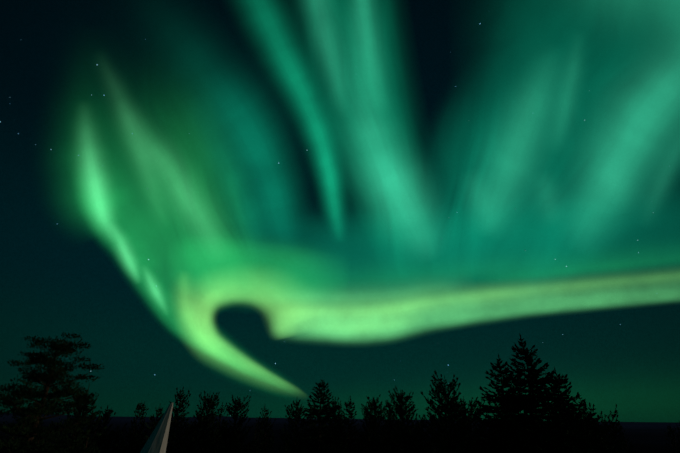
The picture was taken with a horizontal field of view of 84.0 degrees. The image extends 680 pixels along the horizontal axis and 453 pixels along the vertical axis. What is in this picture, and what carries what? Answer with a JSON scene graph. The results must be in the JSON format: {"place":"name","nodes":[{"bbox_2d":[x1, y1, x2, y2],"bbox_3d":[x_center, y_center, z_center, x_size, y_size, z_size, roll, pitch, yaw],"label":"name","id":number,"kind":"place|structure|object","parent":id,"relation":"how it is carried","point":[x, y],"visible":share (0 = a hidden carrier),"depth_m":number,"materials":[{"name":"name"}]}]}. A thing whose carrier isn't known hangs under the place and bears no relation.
{"place":"outdoors","nodes":[
{"label":"outdoors","id":0,"kind":"place"},
{"bbox_2d":[0,413,679,452],"bbox_3d":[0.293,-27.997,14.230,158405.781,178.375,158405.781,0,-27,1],"label":"ground","id":1,"kind":"structure","parent":0,"point":[647,437],"depth_m":1861.64,"materials":[{"name":"black"}]},
{"bbox_2d":[0,332,103,452],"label":"old pine tree","id":2,"kind":"object","parent":1,"relation":"on","point":[31,424],"visible":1,"depth_m":12.30,"materials":[{"name":"green plant"}]},
{"bbox_2d":[46,383,96,452],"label":"pine tree","id":3,"kind":"object","parent":1,"relation":"on","point":[86,410],"visible":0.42,"depth_m":14.88,"materials":[{"name":"green plant"}]},
{"bbox_2d":[71,405,107,452],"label":"pine tree","id":4,"kind":"object","parent":1,"relation":"on","point":[92,428],"visible":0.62,"depth_m":15.99,"materials":[{"name":"green plant"}]},
{"bbox_2d":[54,406,133,452],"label":"pine tree","id":5,"kind":"object","parent":1,"relation":"on","point":[107,438],"visible":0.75,"depth_m":46.08,"materials":[{"name":"green plant"}]},
{"bbox_2d":[115,400,143,452],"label":"pine tree","id":6,"kind":"object","parent":1,"relation":"on","point":[134,438],"visible":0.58,"depth_m":55.02,"materials":[{"name":"green plant"}]},
{"bbox_2d":[126,401,148,452],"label":"pine tree","id":7,"kind":"object","parent":1,"relation":"on","point":[142,422],"visible":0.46,"depth_m":57.86,"materials":[{"name":"green plant"}]},
{"bbox_2d":[132,403,168,452],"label":"pine tree","id":8,"kind":"object","parent":1,"relation":"on","point":[157,415],"visible":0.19,"depth_m":61.03,"materials":[{"name":"green plant"}]},
{"bbox_2d":[140,402,172,452],"bbox_3d":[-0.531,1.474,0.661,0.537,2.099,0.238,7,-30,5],"label":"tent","id":9,"kind":"object","parent":1,"relation":"on","point":[157,440],"visible":1,"depth_m":1.16,"materials":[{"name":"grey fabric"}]},
{"bbox_2d":[134,386,216,452],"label":"pine tree","id":10,"kind":"object","parent":1,"relation":"on","point":[176,423],"visible":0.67,"depth_m":47.88,"materials":[{"name":"green plant"}]},
{"bbox_2d":[166,391,250,452],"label":"pine tree","id":11,"kind":"object","parent":1,"relation":"on","point":[211,413],"visible":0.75,"depth_m":51.67,"materials":[{"name":"green plant"}]},
{"bbox_2d":[199,402,228,452],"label":"pine tree","id":12,"kind":"object","parent":1,"relation":"on","point":[220,415],"visible":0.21,"depth_m":66.48,"materials":[{"name":"green plant"}]},
{"bbox_2d":[199,395,281,452],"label":"pine tree","id":13,"kind":"object","parent":1,"relation":"on","point":[226,433],"visible":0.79,"depth_m":56.25,"materials":[{"name":"green plant"}]},
{"bbox_2d":[255,407,275,452],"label":"pine tree","id":14,"kind":"object","parent":1,"relation":"on","point":[264,434],"visible":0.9,"depth_m":69.31,"materials":[{"name":"green plant"}]},
{"bbox_2d":[278,399,316,452],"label":"pine tree","id":15,"kind":"object","parent":1,"relation":"on","point":[294,414],"visible":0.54,"depth_m":61.17,"materials":[{"name":"green plant"}]},
{"bbox_2d":[284,379,351,452],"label":"spruce tree","id":16,"kind":"object","parent":1,"relation":"on","point":[314,443],"visible":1,"depth_m":45.40,"materials":[{"name":"green plant"}]},
{"bbox_2d":[316,397,347,451],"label":"pine tree","id":17,"kind":"object","parent":1,"relation":"on","point":[334,403],"visible":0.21,"depth_m":59.04,"materials":[{"name":"green plant"}]},
{"bbox_2d":[323,401,353,452],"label":"pine tree","id":18,"kind":"object","parent":1,"relation":"on","point":[339,421],"visible":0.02,"depth_m":66.38,"materials":[{"name":"green plant"}]},
{"bbox_2d":[329,396,366,452],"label":"spruce tree","id":19,"kind":"object","parent":1,"relation":"on","point":[350,440],"visible":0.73,"depth_m":55.73,"materials":[{"name":"green plant"}]},
{"bbox_2d":[355,403,374,452],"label":"pine tree","id":20,"kind":"object","parent":1,"relation":"on","point":[369,439],"visible":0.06,"depth_m":73.74,"materials":[{"name":"green plant"}]},
{"bbox_2d":[357,400,402,452],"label":"pine tree","id":21,"kind":"object","parent":1,"relation":"on","point":[389,425],"visible":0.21,"depth_m":65.38,"materials":[{"name":"green plant"}]},
{"bbox_2d":[352,395,418,452],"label":"pine tree","id":22,"kind":"object","parent":1,"relation":"on","point":[374,419],"visible":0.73,"depth_m":58.10,"materials":[{"name":"green plant"}]},
{"bbox_2d":[355,385,452,452],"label":"pine tree","id":23,"kind":"object","parent":1,"relation":"on","point":[401,410],"visible":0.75,"depth_m":52.54,"materials":[{"name":"green plant"}]},
{"bbox_2d":[386,370,495,452],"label":"pine tree","id":24,"kind":"object","parent":1,"relation":"on","point":[447,406],"visible":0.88,"depth_m":42.99,"materials":[{"name":"green plant"}]},
{"bbox_2d":[433,396,486,452],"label":"pine tree","id":25,"kind":"object","parent":1,"relation":"on","point":[471,409],"visible":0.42,"depth_m":56.23,"materials":[{"name":"green plant"}]},
{"bbox_2d":[461,354,553,452],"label":"spruce tree","id":26,"kind":"object","parent":1,"relation":"on","point":[490,436],"visible":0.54,"depth_m":33.11,"materials":[{"name":"green plant"}]},
{"bbox_2d":[476,332,593,452],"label":"spruce tree","id":27,"kind":"object","parent":1,"relation":"on","point":[536,396],"visible":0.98,"depth_m":29.96,"materials":[{"name":"green plant"}]},
{"bbox_2d":[534,367,621,452],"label":"spruce tree","id":28,"kind":"object","parent":1,"relation":"on","point":[596,438],"visible":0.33,"depth_m":31.14,"materials":[{"name":"green plant"}]},
{"bbox_2d":[573,396,642,452],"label":"pine tree","id":29,"kind":"object","parent":1,"relation":"on","point":[615,431],"visible":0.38,"depth_m":46.07,"materials":[{"name":"green plant"}]},
{"bbox_2d":[0,0,679,421],"label":"sky","id":30,"kind":"structure","parent":0,"point":[265,201],"materials":[{"name":"green"}]}
]}

